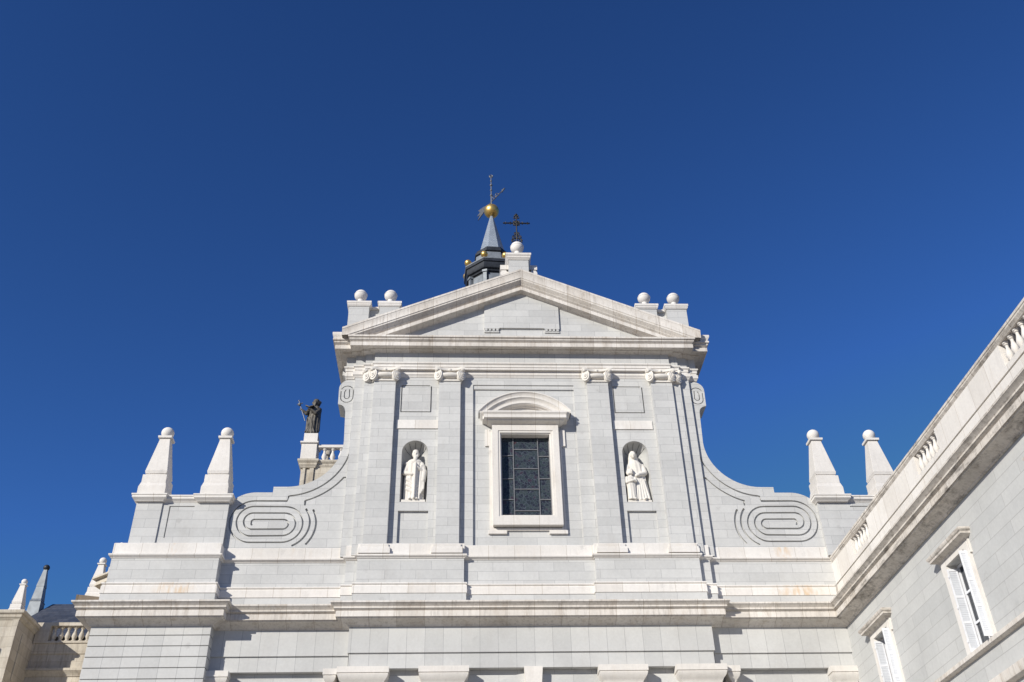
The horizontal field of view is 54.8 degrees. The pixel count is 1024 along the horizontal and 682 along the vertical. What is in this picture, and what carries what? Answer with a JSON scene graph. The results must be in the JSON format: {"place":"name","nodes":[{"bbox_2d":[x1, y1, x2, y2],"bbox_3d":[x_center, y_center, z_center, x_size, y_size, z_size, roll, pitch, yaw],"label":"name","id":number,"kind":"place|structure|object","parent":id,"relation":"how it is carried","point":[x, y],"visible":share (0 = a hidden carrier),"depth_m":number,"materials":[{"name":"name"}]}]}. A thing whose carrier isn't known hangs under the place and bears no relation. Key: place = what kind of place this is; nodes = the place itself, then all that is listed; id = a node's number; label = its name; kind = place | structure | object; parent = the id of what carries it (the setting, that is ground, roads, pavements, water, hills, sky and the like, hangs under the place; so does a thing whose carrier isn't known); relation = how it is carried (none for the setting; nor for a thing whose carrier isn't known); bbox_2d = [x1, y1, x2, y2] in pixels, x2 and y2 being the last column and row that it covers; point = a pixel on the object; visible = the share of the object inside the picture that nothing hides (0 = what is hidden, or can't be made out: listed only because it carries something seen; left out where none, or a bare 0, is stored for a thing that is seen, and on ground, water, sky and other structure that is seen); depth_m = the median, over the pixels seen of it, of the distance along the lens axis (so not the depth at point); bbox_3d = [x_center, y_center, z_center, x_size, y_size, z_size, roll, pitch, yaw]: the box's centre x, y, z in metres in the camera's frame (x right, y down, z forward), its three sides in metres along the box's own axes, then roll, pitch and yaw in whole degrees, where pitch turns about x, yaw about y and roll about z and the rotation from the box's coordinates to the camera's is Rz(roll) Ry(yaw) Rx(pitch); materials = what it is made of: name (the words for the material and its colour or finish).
{"place":"outdoors","nodes":[
{"label":"outdoors","id":0,"kind":"place"},
{"bbox_2d":[0,604,89,681],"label":"old building","id":1,"kind":"structure","parent":0,"point":[48,643],"depth_m":53.25,"materials":[{"name":"stone"}]},
{"bbox_2d":[9,579,27,608],"bbox_3d":[-26.693,13.915,53.626,0.672,2.066,0.672,0,-36,-3],"label":"obelisk finial","id":2,"kind":"object","parent":1,"relation":"on","point":[19,600],"visible":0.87,"depth_m":53.46,"materials":[{"name":"stone"}]},
{"bbox_2d":[27,565,49,615],"bbox_3d":[-29.498,15.940,61.580,0.840,4.200,0.840,0,-36,-3],"label":"slate finial","id":3,"kind":"object","parent":1,"relation":"on","point":[36,603],"visible":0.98,"depth_m":61.44,"materials":[{"name":"stone"}]},
{"bbox_2d":[75,571,108,599],"bbox_3d":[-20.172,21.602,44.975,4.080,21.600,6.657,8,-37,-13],"label":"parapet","id":4,"kind":"structure","parent":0,"point":[99,579],"depth_m":50.02,"materials":[{"name":"stone"}]},
{"bbox_2d":[85,557,106,596],"bbox_3d":[-21.998,12.690,52.605,0.792,2.435,0.792,0,-36,-3],"label":"obelisk finial","id":5,"kind":"object","parent":4,"relation":"on","point":[92,590],"visible":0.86,"depth_m":52.42,"materials":[{"name":"stone"}]},
{"bbox_2d":[71,252,876,681],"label":"church facade","id":6,"kind":"structure","parent":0,"point":[521,406],"depth_m":42.81,"materials":[{"name":"stone"}]},
{"bbox_2d":[137,427,174,494],"bbox_3d":[-15.861,5.533,44.710,1.200,3.690,1.200,0,-36,-3],"label":"obelisk finial","id":7,"kind":"object","parent":6,"relation":"on","point":[157,477],"visible":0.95,"depth_m":44.14,"materials":[{"name":"stone"}]},
{"bbox_2d":[200,427,234,492],"bbox_3d":[-13.144,5.555,44.842,1.200,3.690,1.200,0,-36,-3],"label":"obelisk finial","id":8,"kind":"object","parent":6,"relation":"on","point":[218,477],"visible":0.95,"depth_m":44.24,"materials":[{"name":"stone"}]},
{"bbox_2d":[297,433,342,484],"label":"roof terrace","id":9,"kind":"structure","parent":6,"relation":"on","point":[312,467],"depth_m":61.65,"materials":[{"name":"stone"}]},
{"bbox_2d":[297,399,321,432],"bbox_3d":[-13.056,4.791,63.760,0.978,2.874,1.531,-30,-44,33],"label":"statue","id":10,"kind":"object","parent":9,"relation":"on","point":[313,413],"visible":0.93,"depth_m":63.65,"materials":[{"name":"brown metal"}]},
{"bbox_2d":[354,290,367,300],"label":"stone ball finial","id":11,"kind":"object","parent":6,"relation":"on","point":[360,295],"visible":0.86,"depth_m":52.12,"materials":[{"name":"white stone"}]},
{"bbox_2d":[384,290,396,300],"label":"stone ball finial","id":12,"kind":"object","parent":6,"relation":"on","point":[390,295],"visible":0.82,"depth_m":52.20,"materials":[{"name":"white stone"}]},
{"bbox_2d":[401,450,426,501],"bbox_3d":[-4.413,6.183,44.787,1.126,2.776,0.861,0,-36,-3],"label":"statue","id":13,"kind":"object","parent":6,"relation":"in","point":[414,472],"visible":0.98,"depth_m":44.44,"materials":[{"name":"stone"}]},
{"bbox_2d":[463,175,505,286],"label":"lantern tower","id":14,"kind":"structure","parent":6,"relation":"on","point":[489,260],"depth_m":77.24,"materials":[{"name":"metal"}]},
{"bbox_2d":[510,241,523,252],"bbox_3d":[0.278,-4.816,53.426,0.745,1.280,0.745,0,-36,-3],"label":"stone ball finial","id":15,"kind":"object","parent":6,"relation":"on","point":[516,247],"visible":0.75,"depth_m":53.32,"materials":[{"name":"white stone"}]},
{"bbox_2d":[503,214,529,242],"bbox_3d":[0.251,-6.195,54.420,1.500,2.200,0.152,0,-36,-3],"label":"iron cross","id":16,"kind":"object","parent":15,"relation":"on","point":[516,222],"visible":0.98,"depth_m":54.55,"materials":[{"name":"black metal"}]},
{"bbox_2d":[478,391,570,534],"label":"window","id":17,"kind":"structure","parent":6,"relation":"in","point":[525,444],"depth_m":45.25,"materials":[{"name":"stone"}]},
{"bbox_2d":[625,451,651,501],"bbox_3d":[5.692,6.261,45.240,1.148,2.736,0.924,0,-36,-3],"label":"statue","id":18,"kind":"object","parent":6,"relation":"in","point":[636,482],"visible":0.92,"depth_m":44.82,"materials":[{"name":"stone"}]},
{"bbox_2d":[637,293,649,302],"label":"stone ball finial","id":19,"kind":"object","parent":6,"relation":"on","point":[643,298],"visible":0.73,"depth_m":52.86,"materials":[{"name":"white stone"}]},
{"bbox_2d":[666,293,678,303],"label":"stone ball finial","id":20,"kind":"object","parent":6,"relation":"on","point":[672,298],"visible":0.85,"depth_m":52.93,"materials":[{"name":"white stone"}]},
{"bbox_2d":[806,430,844,497],"bbox_3d":[14.383,5.774,46.178,1.200,3.690,1.200,0,-36,-3],"label":"obelisk finial","id":21,"kind":"object","parent":6,"relation":"on","point":[823,478],"visible":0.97,"depth_m":45.60,"materials":[{"name":"stone"}]},
{"bbox_2d":[862,430,893,494],"bbox_3d":[17.099,5.795,46.310,1.200,3.690,1.200,0,-36,-3],"label":"obelisk finial","id":22,"kind":"object","parent":6,"relation":"on","point":[879,471],"visible":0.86,"depth_m":45.98,"materials":[{"name":"stone"}]},
{"bbox_2d":[0,0,1023,610],"label":"sky","id":23,"kind":"structure","parent":0,"point":[196,195],"materials":[{"name":"blue"}]},
{"bbox_2d":[830,298,1023,681],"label":"side wing","id":24,"kind":"structure","parent":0,"point":[927,558],"depth_m":32.27,"materials":[{"name":"white stone"}]},
{"bbox_2d":[858,607,905,681],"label":"window","id":25,"kind":"structure","parent":24,"relation":"in","point":[885,650],"depth_m":37.57,"materials":[{"name":"wood"}]},
{"bbox_2d":[926,526,996,654],"bbox_3d":[14.517,8.050,31.494,0.740,3.490,2.640,0,-36,-3],"label":"window","id":26,"kind":"structure","parent":24,"relation":"in","point":[964,585],"depth_m":31.61,"materials":[{"name":"wood"}]}
]}

